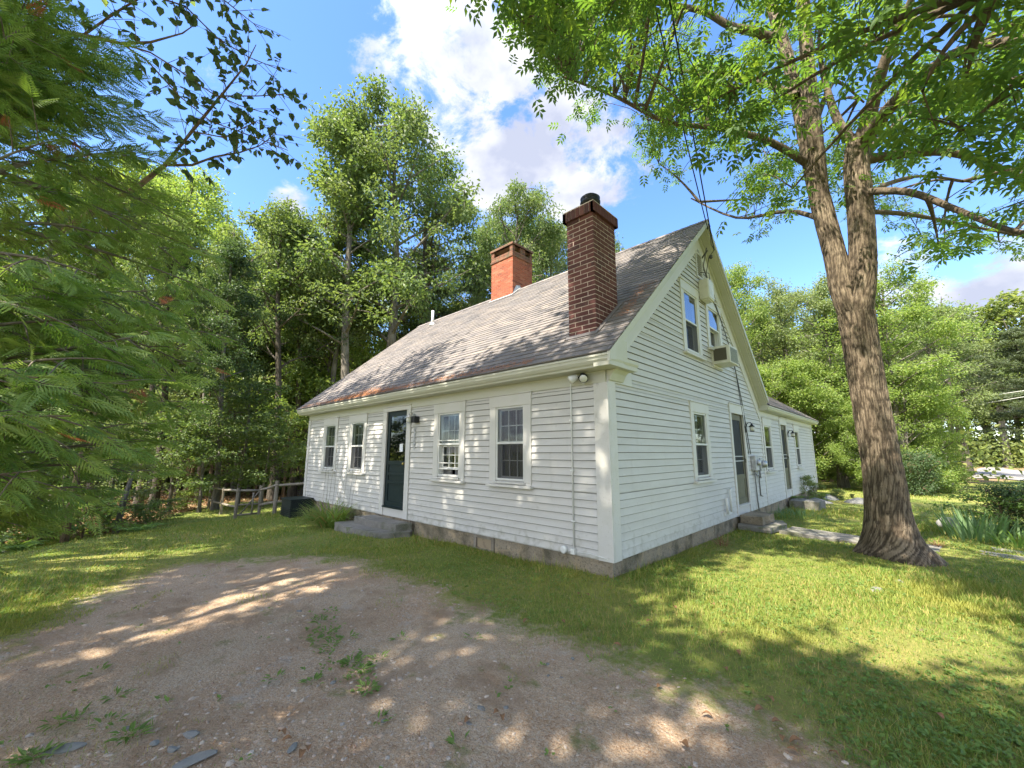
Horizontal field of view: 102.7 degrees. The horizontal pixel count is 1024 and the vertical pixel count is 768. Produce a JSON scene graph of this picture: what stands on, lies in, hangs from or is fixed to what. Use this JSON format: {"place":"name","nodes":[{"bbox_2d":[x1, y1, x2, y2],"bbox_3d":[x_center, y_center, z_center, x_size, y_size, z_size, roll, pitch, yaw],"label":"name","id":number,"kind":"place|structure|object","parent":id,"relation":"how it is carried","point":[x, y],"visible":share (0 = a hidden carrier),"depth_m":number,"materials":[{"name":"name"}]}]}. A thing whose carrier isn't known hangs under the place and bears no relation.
{"place":"outdoors","nodes":[
{"label":"outdoors","id":0,"kind":"place"},
{"bbox_2d":[0,466,1023,767],"bbox_3d":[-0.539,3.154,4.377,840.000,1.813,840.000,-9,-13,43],"label":"ground","id":1,"kind":"structure","parent":0,"point":[544,692],"depth_m":2.96,"materials":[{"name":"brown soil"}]},
{"bbox_2d":[0,743,55,767],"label":"weed","id":2,"kind":"object","parent":1,"relation":"on","point":[20,750],"visible":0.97,"depth_m":2.10,"materials":[{"name":"green plant"}]},
{"bbox_2d":[6,739,67,767],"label":"weed","id":3,"kind":"object","parent":1,"relation":"on","point":[28,758],"visible":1,"depth_m":2.08,"materials":[{"name":"green plant"}]},
{"bbox_2d":[0,428,78,544],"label":"maple sapling","id":4,"kind":"object","parent":1,"relation":"on","point":[52,480],"visible":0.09,"depth_m":9.61,"materials":[{"name":"green plant"}]},
{"bbox_2d":[0,508,82,550],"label":"wood edge shrub","id":5,"kind":"object","parent":1,"relation":"on","point":[3,537],"visible":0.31,"depth_m":8.04,"materials":[{"name":"green plant"}]},
{"bbox_2d":[5,303,97,486],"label":"maple tree","id":6,"kind":"object","parent":1,"relation":"on","point":[85,317],"visible":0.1,"depth_m":10.71,"materials":[{"name":"green plant"}]},
{"bbox_2d":[41,742,86,753],"bbox_3d":[-2.357,1.923,2.155,0.183,0.038,0.064,3,-10,-18],"label":"flat stone","id":7,"kind":"object","parent":1,"relation":"on","point":[74,746],"visible":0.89,"depth_m":2.15,"materials":[{"name":"grey stone"}]},
{"bbox_2d":[13,424,134,533],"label":"beech sapling","id":8,"kind":"object","parent":1,"relation":"on","point":[100,478],"visible":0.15,"depth_m":10.72,"materials":[{"name":"green plant"}]},
{"bbox_2d":[0,156,157,463],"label":"maple tree","id":9,"kind":"object","parent":1,"relation":"on","point":[32,217],"visible":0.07,"depth_m":20.41,"materials":[{"name":"green plant"}]},
{"bbox_2d":[27,497,135,542],"bbox_3d":[-9.805,3.130,9.201,2.110,1.044,1.978,7,-12,-36],"label":"wood edge shrub","id":10,"kind":"object","parent":1,"relation":"on","point":[104,510],"visible":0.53,"depth_m":9.27,"materials":[{"name":"green plant"}]},
{"bbox_2d":[1,148,213,490],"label":"maple tree","id":11,"kind":"object","parent":1,"relation":"on","point":[164,184],"visible":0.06,"depth_m":22.97,"materials":[{"name":"green plant"}]},
{"bbox_2d":[50,415,172,516],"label":"maple sapling","id":12,"kind":"object","parent":1,"relation":"on","point":[112,483],"visible":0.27,"depth_m":12.10,"materials":[{"name":"green plant"}]},
{"bbox_2d":[40,387,189,502],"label":"beech sapling","id":13,"kind":"object","parent":1,"relation":"on","point":[169,396],"visible":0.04,"depth_m":18.50,"materials":[{"name":"green plant"}]},
{"bbox_2d":[0,0,240,577],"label":"cedar tree","id":14,"kind":"object","parent":1,"relation":"on","point":[38,94],"visible":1,"depth_m":2.73,"materials":[{"name":"green plant"}]},
{"bbox_2d":[80,501,168,532],"bbox_3d":[-10.087,3.484,10.479,1.750,0.866,1.640,-2,-10,12],"label":"wood edge shrub","id":15,"kind":"object","parent":1,"relation":"on","point":[137,515],"visible":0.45,"depth_m":10.70,"materials":[{"name":"green plant"}]},
{"bbox_2d":[111,471,137,534],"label":"dead tree","id":16,"kind":"object","parent":1,"relation":"on","point":[125,497],"visible":0.47,"depth_m":10.26,"materials":[{"name":"brown wood"}]},
{"bbox_2d":[112,503,172,526],"bbox_3d":[-10.080,3.666,11.284,1.327,0.700,1.415,-6,-11,34],"label":"wood edge shrub","id":17,"kind":"object","parent":1,"relation":"on","point":[152,508],"visible":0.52,"depth_m":11.21,"materials":[{"name":"green plant"}]},
{"bbox_2d":[81,238,205,489],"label":"maple tree","id":18,"kind":"object","parent":1,"relation":"on","point":[143,277],"visible":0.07,"depth_m":20.14,"materials":[{"name":"green plant"}]},
{"bbox_2d":[0,0,306,244],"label":"linden tree","id":19,"kind":"object","parent":1,"relation":"on","point":[193,80],"visible":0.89,"depth_m":4.80,"materials":[{"name":"green plant"}]},
{"bbox_2d":[84,237,230,512],"bbox_3d":[-14.178,-0.824,16.431,4.242,11.857,5.430,-5,-11,26],"label":"maple tree","id":20,"kind":"object","parent":1,"relation":"on","point":[150,293],"visible":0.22,"depth_m":16.40,"materials":[{"name":"green plant"}]},
{"bbox_2d":[133,496,193,519],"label":"wood edge shrub","id":21,"kind":"object","parent":1,"relation":"on","point":[174,499],"visible":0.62,"depth_m":12.72,"materials":[{"name":"green plant"}]},
{"bbox_2d":[83,162,258,489],"bbox_3d":[-21.127,-4.198,25.709,11.010,21.913,10.226,2,-10,-13],"label":"maple tree","id":22,"kind":"object","parent":1,"relation":"on","point":[209,202],"visible":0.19,"depth_m":25.70,"materials":[{"name":"green plant"}]},
{"bbox_2d":[111,395,232,512],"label":"maple sapling","id":23,"kind":"object","parent":1,"relation":"on","point":[163,418],"visible":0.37,"depth_m":15.11,"materials":[{"name":"green plant"}]},
{"bbox_2d":[96,206,255,511],"bbox_3d":[-14.191,-1.281,16.497,5.883,12.845,4.595,-3,-10,19],"label":"maple tree","id":24,"kind":"object","parent":1,"relation":"on","point":[175,224],"visible":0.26,"depth_m":16.50,"materials":[{"name":"green plant"}]},
{"bbox_2d":[109,368,256,494],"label":"beech sapling","id":25,"kind":"object","parent":1,"relation":"on","point":[180,394],"visible":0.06,"depth_m":20.29,"materials":[{"name":"green plant"}]},
{"bbox_2d":[161,489,210,509],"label":"wood edge shrub","id":26,"kind":"object","parent":1,"relation":"on","point":[185,493],"visible":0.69,"depth_m":16.09,"materials":[{"name":"green plant"}]},
{"bbox_2d":[172,749,216,767],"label":"flat stone","id":27,"kind":"object","parent":1,"relation":"on","point":[192,759],"visible":1,"depth_m":2.07,"materials":[{"name":"grey stone"}]},
{"bbox_2d":[151,408,253,512],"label":"maple sapling","id":28,"kind":"object","parent":1,"relation":"on","point":[212,458],"visible":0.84,"depth_m":14.80,"materials":[{"name":"green plant"}]},
{"bbox_2d":[161,239,253,496],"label":"maple tree","id":29,"kind":"object","parent":1,"relation":"on","point":[214,265],"visible":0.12,"depth_m":21.90,"materials":[{"name":"green plant"}]},
{"bbox_2d":[169,214,248,492],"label":"maple tree","id":30,"kind":"object","parent":1,"relation":"on","point":[217,231],"visible":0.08,"depth_m":23.73,"materials":[{"name":"green plant"}]},
{"bbox_2d":[172,227,274,509],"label":"maple tree","id":31,"kind":"object","parent":1,"relation":"on","point":[234,294],"visible":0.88,"depth_m":16.32,"materials":[{"name":"green plant"}]},
{"bbox_2d":[160,368,288,494],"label":"beech sapling","id":32,"kind":"object","parent":1,"relation":"on","point":[232,376],"visible":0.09,"depth_m":21.87,"materials":[{"name":"green plant"}]},
{"bbox_2d":[184,257,289,495],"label":"maple tree","id":33,"kind":"object","parent":1,"relation":"on","point":[266,364],"visible":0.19,"depth_m":23.21,"materials":[{"name":"green plant"}]},
{"bbox_2d":[175,377,305,506],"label":"maple sapling","id":34,"kind":"object","parent":1,"relation":"on","point":[258,403],"visible":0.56,"depth_m":17.36,"materials":[{"name":"green plant"}]},
{"bbox_2d":[185,364,322,495],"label":"beech sapling","id":35,"kind":"object","parent":1,"relation":"on","point":[268,381],"visible":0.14,"depth_m":22.47,"materials":[{"name":"green plant"}]},
{"bbox_2d":[207,481,303,518],"bbox_3d":[-9.798,4.026,14.491,9.892,1.741,1.612,-7,-12,38],"label":"rail fence","id":36,"kind":"object","parent":1,"relation":"on","point":[275,501],"visible":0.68,"depth_m":12.53,"materials":[{"name":"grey wood"}]},
{"bbox_2d":[190,207,328,488],"bbox_3d":[-15.687,-2.918,26.056,10.326,19.466,9.061,9,-13,-43],"label":"maple tree","id":37,"kind":"object","parent":1,"relation":"on","point":[267,354],"visible":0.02,"depth_m":25.15,"materials":[{"name":"green plant"}]},
{"bbox_2d":[227,421,306,506],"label":"maple sapling","id":38,"kind":"object","parent":1,"relation":"on","point":[268,437],"visible":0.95,"depth_m":16.45,"materials":[{"name":"green plant"}]},
{"bbox_2d":[210,193,336,500],"bbox_3d":[-12.470,-2.381,21.523,6.094,17.034,7.801,4,-10,-25],"label":"maple tree","id":39,"kind":"object","parent":1,"relation":"on","point":[269,258],"visible":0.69,"depth_m":21.29,"materials":[{"name":"green plant"}]},
{"bbox_2d":[241,396,309,499],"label":"beech sapling","id":40,"kind":"object","parent":1,"relation":"on","point":[292,414],"visible":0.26,"depth_m":20.52,"materials":[{"name":"green plant"}]},
{"bbox_2d":[253,361,340,495],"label":"maple sapling","id":41,"kind":"object","parent":1,"relation":"on","point":[316,376],"visible":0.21,"depth_m":23.13,"materials":[{"name":"green plant"}]},
{"bbox_2d":[280,496,313,517],"bbox_3d":[-5.878,3.350,11.168,0.770,0.480,0.590,-9,-13,43],"label":"storage box","id":42,"kind":"object","parent":1,"relation":"on","point":[289,506],"visible":0.88,"depth_m":10.93,"materials":[{"name":"green plastic"}]},
{"bbox_2d":[238,211,356,496],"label":"maple tree","id":43,"kind":"object","parent":1,"relation":"on","point":[291,491],"visible":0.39,"depth_m":22.63,"materials":[{"name":"green plant"}]},
{"bbox_2d":[254,279,398,477],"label":"maple tree","id":44,"kind":"object","parent":1,"relation":"on","point":[360,353],"visible":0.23,"depth_m":24.03,"materials":[{"name":"green plant"}]},
{"bbox_2d":[293,498,363,527],"bbox_3d":[-4.080,2.911,9.375,2.079,0.643,1.836,-9,-13,43],"label":"daylily","id":45,"kind":"object","parent":1,"relation":"on","point":[330,519],"visible":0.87,"depth_m":9.19,"materials":[{"name":"green plant"}]},
{"bbox_2d":[241,95,430,378],"bbox_3d":[-8.869,-5.490,23.261,9.832,24.176,8.628,-3,-10,17],"label":"maple tree","id":46,"kind":"object","parent":1,"relation":"on","point":[340,189],"visible":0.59,"depth_m":22.21,"materials":[{"name":"green plant"}]},
{"bbox_2d":[286,159,392,384],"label":"maple tree","id":47,"kind":"object","parent":1,"relation":"on","point":[362,333],"visible":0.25,"depth_m":23.88,"materials":[{"name":"green plant"}]},
{"bbox_2d":[334,520,411,538],"bbox_3d":[-2.861,2.982,8.223,2.159,0.246,0.761,-9,-13,43],"label":"stone step","id":48,"kind":"object","parent":1,"relation":"on","point":[349,527],"visible":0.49,"depth_m":7.83,"materials":[{"name":"grey stone"}]},
{"bbox_2d":[354,515,411,531],"bbox_3d":[-2.640,2.883,8.250,1.644,0.311,0.424,-9,-13,43],"label":"stone step","id":49,"kind":"object","parent":1,"relation":"on","point":[381,522],"visible":0.59,"depth_m":8.04,"materials":[{"name":"grey stone"}]},
{"bbox_2d":[301,67,490,347],"bbox_3d":[-6.563,-5.633,24.195,10.952,24.703,11.791,-1,-10,8],"label":"maple tree","id":50,"kind":"object","parent":1,"relation":"on","point":[410,129],"visible":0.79,"depth_m":23.01,"materials":[{"name":"green plant"}]},
{"bbox_2d":[364,227,457,362],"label":"pine tree","id":51,"kind":"object","parent":1,"relation":"on","point":[400,334],"visible":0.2,"depth_m":29.14,"materials":[{"name":"green plant"}]},
{"bbox_2d":[354,151,489,323],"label":"maple tree","id":52,"kind":"object","parent":1,"relation":"on","point":[426,249],"visible":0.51,"depth_m":27.30,"materials":[{"name":"green plant"}]},
{"bbox_2d":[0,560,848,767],"bbox_3d":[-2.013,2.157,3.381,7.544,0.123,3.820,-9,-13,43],"label":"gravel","id":53,"kind":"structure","parent":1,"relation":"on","point":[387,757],"depth_m":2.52,"materials":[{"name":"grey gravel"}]},
{"bbox_2d":[447,246,490,310],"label":"pine tree","id":54,"kind":"object","parent":1,"relation":"on","point":[471,290],"visible":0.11,"depth_m":32.17,"materials":[{"name":"green plant"}]},
{"bbox_2d":[439,219,523,309],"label":"maple tree","id":55,"kind":"object","parent":1,"relation":"on","point":[473,247],"visible":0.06,"depth_m":35.71,"materials":[{"name":"green plant"}]},
{"bbox_2d":[455,172,566,306],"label":"maple tree","id":56,"kind":"object","parent":1,"relation":"on","point":[526,218],"visible":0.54,"depth_m":29.25,"materials":[{"name":"green plant"}]},
{"bbox_2d":[0,482,1023,767],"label":"grass","id":57,"kind":"structure","parent":1,"relation":"on","point":[940,592],"depth_m":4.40,"materials":[{"name":"green plant"}]},
{"bbox_2d":[0,245,1023,494],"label":"woodland","id":58,"kind":"object","parent":1,"relation":"on","point":[996,451],"visible":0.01,"depth_m":46.03,"materials":[{"name":"green plant"}]},
{"bbox_2d":[509,221,567,283],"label":"maple tree","id":59,"kind":"object","parent":1,"relation":"on","point":[562,245],"visible":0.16,"depth_m":31.79,"materials":[{"name":"green plant"}]},
{"bbox_2d":[296,193,818,577],"bbox_3d":[2.887,0.396,14.164,10.551,8.376,15.724,-9,-13,43],"label":"farmhouse","id":60,"kind":"object","parent":1,"relation":"on","point":[598,434],"visible":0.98,"depth_m":7.06,"materials":[{"name":"paint"}]},
{"bbox_2d":[318,417,338,472],"bbox_3d":[-4.815,1.628,10.976,0.953,1.432,0.271,-9,-13,43],"label":"window","id":61,"kind":"structure","parent":60,"relation":"in","point":[329,452],"depth_m":10.98,"materials":[{"name":"paint"}]},
{"bbox_2d":[343,413,368,474],"bbox_3d":[-3.686,1.451,9.905,0.970,1.432,0.269,-9,-13,43],"label":"window","id":62,"kind":"structure","parent":60,"relation":"in","point":[356,456],"depth_m":9.90,"materials":[{"name":"paint"}]},
{"bbox_2d":[384,410,406,507],"bbox_3d":[-2.446,1.558,8.597,0.795,1.974,0.102,-9,-13,43],"label":"front door","id":63,"kind":"structure","parent":60,"relation":"in","point":[395,466],"depth_m":8.65,"materials":[{"name":"green paint"}]},
{"bbox_2d":[429,400,466,483],"bbox_3d":[-1.097,1.047,7.451,0.967,1.432,0.271,-9,-13,43],"label":"window","id":64,"kind":"structure","parent":60,"relation":"in","point":[444,413],"depth_m":7.53,"materials":[{"name":"paint"}]},
{"bbox_2d":[304,281,651,407],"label":"needle litter","id":65,"kind":"object","parent":60,"relation":"on","point":[368,393],"visible":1,"depth_m":7.66,"materials":[{"name":"brown plant"}]},
{"bbox_2d":[485,391,533,488],"bbox_3d":[0.012,0.873,6.400,0.949,1.432,0.270,-9,-13,43],"label":"window","id":66,"kind":"structure","parent":60,"relation":"in","point":[510,460],"depth_m":6.37,"materials":[{"name":"paint"}]},
{"bbox_2d":[655,0,714,249],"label":"overhead cable","id":67,"kind":"object","parent":60,"relation":"attached to","point":[690,122],"visible":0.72,"depth_m":6.33,"materials":[{"name":"black rubber"}]},
{"bbox_2d":[678,276,706,360],"bbox_3d":[3.380,-1.205,7.777,0.185,1.440,0.966,-9,-13,43],"label":"window","id":68,"kind":"structure","parent":60,"relation":"in","point":[689,295],"depth_m":7.76,"materials":[{"name":"paint"}]},
{"bbox_2d":[688,400,716,483],"bbox_3d":[3.387,1.055,7.474,0.269,1.432,0.953,-9,-13,43],"label":"window","id":69,"kind":"structure","parent":60,"relation":"in","point":[702,455],"depth_m":7.47,"materials":[{"name":"paint"}]},
{"bbox_2d":[704,302,722,350],"bbox_3d":[4.249,-1.196,8.755,0.271,1.137,0.970,-9,-13,43],"label":"window","id":70,"kind":"structure","parent":60,"relation":"in","point":[714,331],"depth_m":8.80,"materials":[{"name":"paint"}]},
{"bbox_2d":[731,414,747,504],"bbox_3d":[5.010,1.636,9.018,0.073,1.935,0.831,-9,-13,43],"label":"screen door","id":71,"kind":"structure","parent":60,"relation":"in","point":[736,419],"depth_m":9.10,"materials":[{"name":"green paint"}]},
{"bbox_2d":[761,417,777,472],"bbox_3d":[6.826,1.629,10.945,0.185,1.442,0.960,-9,-13,43],"label":"window","id":72,"kind":"structure","parent":60,"relation":"in","point":[766,422],"depth_m":10.95,"materials":[{"name":"paint"}]},
{"bbox_2d":[792,424,804,468],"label":"window","id":73,"kind":"structure","parent":60,"relation":"in","point":[795,427],"depth_m":13.78,"materials":[{"name":"paint"}]},
{"bbox_2d":[445,0,1023,566],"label":"ash tree","id":74,"kind":"object","parent":1,"relation":"on","point":[559,32],"visible":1,"depth_m":5.81,"materials":[{"name":"green plant"}]},
{"bbox_2d":[724,258,791,397],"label":"maple tree","id":75,"kind":"object","parent":1,"relation":"on","point":[735,277],"visible":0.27,"depth_m":22.85,"materials":[{"name":"green plant"}]},
{"bbox_2d":[738,520,787,533],"bbox_3d":[5.202,2.913,8.443,0.750,0.111,1.245,-9,-13,43],"label":"flagstone","id":76,"kind":"object","parent":1,"relation":"on","point":[775,526],"visible":0.74,"depth_m":8.12,"materials":[{"name":"stone"}]},
{"bbox_2d":[740,511,774,525],"bbox_3d":[5.102,2.784,8.505,0.484,0.166,0.835,-9,-13,43],"label":"stone step","id":77,"kind":"object","parent":76,"relation":"on","point":[757,518],"visible":1,"depth_m":8.33,"materials":[{"name":"stone"}]},
{"bbox_2d":[737,277,846,420],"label":"maple tree","id":78,"kind":"object","parent":1,"relation":"on","point":[776,306],"visible":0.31,"depth_m":23.99,"materials":[{"name":"green plant"}]},
{"bbox_2d":[756,354,833,478],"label":"tree","id":79,"kind":"object","parent":1,"relation":"on","point":[767,373],"visible":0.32,"depth_m":19.73,"materials":[{"name":"green plant"}]},
{"bbox_2d":[766,503,833,520],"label":"grass tuft","id":80,"kind":"object","parent":1,"relation":"on","point":[798,512],"visible":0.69,"depth_m":10.20,"materials":[{"name":"green plant"}]},
{"bbox_2d":[756,357,854,489],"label":"tree","id":81,"kind":"object","parent":1,"relation":"on","point":[828,393],"visible":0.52,"depth_m":19.70,"materials":[{"name":"green plant"}]},
{"bbox_2d":[789,498,825,510],"bbox_3d":[8.493,3.511,11.773,0.790,0.346,0.901,-9,-13,43],"label":"stone step","id":82,"kind":"object","parent":1,"relation":"on","point":[811,503],"visible":0.56,"depth_m":11.56,"materials":[{"name":"grey stone"}]},
{"bbox_2d":[763,272,901,487],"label":"maple tree","id":83,"kind":"object","parent":1,"relation":"on","point":[815,301],"visible":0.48,"depth_m":21.36,"materials":[{"name":"green plant"}]},
{"bbox_2d":[809,382,860,487],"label":"tree","id":84,"kind":"object","parent":1,"relation":"on","point":[835,465],"visible":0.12,"depth_m":20.70,"materials":[{"name":"green plant"}]},
{"bbox_2d":[779,526,941,551],"bbox_3d":[6.104,2.801,7.309,0.805,0.121,2.269,7,-11,-35],"label":"flagstone","id":85,"kind":"object","parent":1,"relation":"on","point":[819,534],"visible":0.45,"depth_m":7.57,"materials":[{"name":"stone"}]},
{"bbox_2d":[818,397,904,483],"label":"tree","id":86,"kind":"object","parent":1,"relation":"on","point":[844,408],"visible":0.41,"depth_m":18.31,"materials":[{"name":"green plant"}]},
{"bbox_2d":[820,326,951,452],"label":"tree","id":87,"kind":"object","parent":1,"relation":"on","point":[905,351],"visible":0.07,"depth_m":21.97,"materials":[{"name":"green plant"}]},
{"bbox_2d":[786,256,1002,491],"bbox_3d":[17.802,-0.300,19.456,6.833,10.828,6.866,6,-11,-32],"label":"maple tree","id":88,"kind":"object","parent":1,"relation":"on","point":[911,315],"visible":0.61,"depth_m":18.74,"materials":[{"name":"green plant"}]},
{"bbox_2d":[840,450,950,492],"bbox_3d":[16.442,3.894,17.746,3.902,2.005,3.578,5,-11,-29],"label":"green bush","id":89,"kind":"object","parent":1,"relation":"on","point":[858,466],"visible":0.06,"depth_m":17.55,"materials":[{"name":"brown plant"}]},
{"bbox_2d":[847,359,981,491],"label":"tree","id":90,"kind":"object","parent":1,"relation":"on","point":[906,387],"visible":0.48,"depth_m":18.13,"materials":[{"name":"green plant"}]},
{"bbox_2d":[901,449,954,495],"bbox_3d":[16.289,3.626,16.500,2.091,2.097,2.280,-7,-12,35],"label":"dark bush","id":91,"kind":"object","parent":1,"relation":"on","point":[926,462],"visible":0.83,"depth_m":16.16,"materials":[{"name":"green plant"}]},
{"bbox_2d":[901,382,979,488],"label":"tree","id":92,"kind":"object","parent":1,"relation":"on","point":[950,445],"visible":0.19,"depth_m":19.72,"materials":[{"name":"green plant"}]},
{"bbox_2d":[883,295,1005,484],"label":"maple tree","id":93,"kind":"object","parent":1,"relation":"on","point":[980,351],"visible":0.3,"depth_m":22.36,"materials":[{"name":"green plant"}]},
{"bbox_2d":[918,463,980,493],"bbox_3d":[19.035,4.254,18.548,2.728,1.528,2.975,-1,-9,3],"label":"green bush","id":94,"kind":"object","parent":1,"relation":"on","point":[954,468],"visible":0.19,"depth_m":17.87,"materials":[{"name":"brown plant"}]},
{"bbox_2d":[910,296,1023,474],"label":"pine tree","id":95,"kind":"object","parent":1,"relation":"on","point":[1011,395],"visible":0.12,"depth_m":30.27,"materials":[{"name":"green plant"}]},
{"bbox_2d":[924,491,1023,530],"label":"leafy plant","id":96,"kind":"object","parent":1,"relation":"on","point":[981,498],"visible":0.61,"depth_m":8.02,"materials":[{"name":"green leaves"}]},
{"bbox_2d":[933,503,1015,542],"bbox_3d":[8.586,2.557,7.623,1.107,0.636,1.071,6,-11,-31],"label":"iris","id":97,"kind":"object","parent":1,"relation":"on","point":[966,527],"visible":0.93,"depth_m":7.55,"materials":[{"name":"green plant"}]},
{"bbox_2d":[961,480,1023,535],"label":"dark bush","id":98,"kind":"object","parent":1,"relation":"on","point":[1012,491],"visible":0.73,"depth_m":8.00,"materials":[{"name":"green plant"}]},
{"bbox_2d":[962,320,1023,435],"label":"pine tree","id":99,"kind":"object","parent":1,"relation":"on","point":[1014,349],"visible":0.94,"depth_m":21.56,"materials":[{"name":"green plant"}]},
{"bbox_2d":[962,513,1023,539],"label":"iris","id":100,"kind":"object","parent":1,"relation":"on","point":[1019,531],"visible":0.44,"depth_m":7.53,"materials":[{"name":"green plant"}]},
{"bbox_2d":[970,523,1023,548],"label":"iris","id":101,"kind":"object","parent":1,"relation":"on","point":[998,542],"visible":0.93,"depth_m":6.97,"materials":[{"name":"green plant"}]},
{"bbox_2d":[0,0,1023,438],"label":"sky","id":102,"kind":"structure","parent":0,"point":[476,94],"materials":[{"name":"blue"}]},
{"bbox_2d":[973,466,1023,479],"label":"road","id":103,"kind":"structure","parent":0,"point":[1016,474],"depth_m":33.05,"materials":[{"name":"grey asphalt"}]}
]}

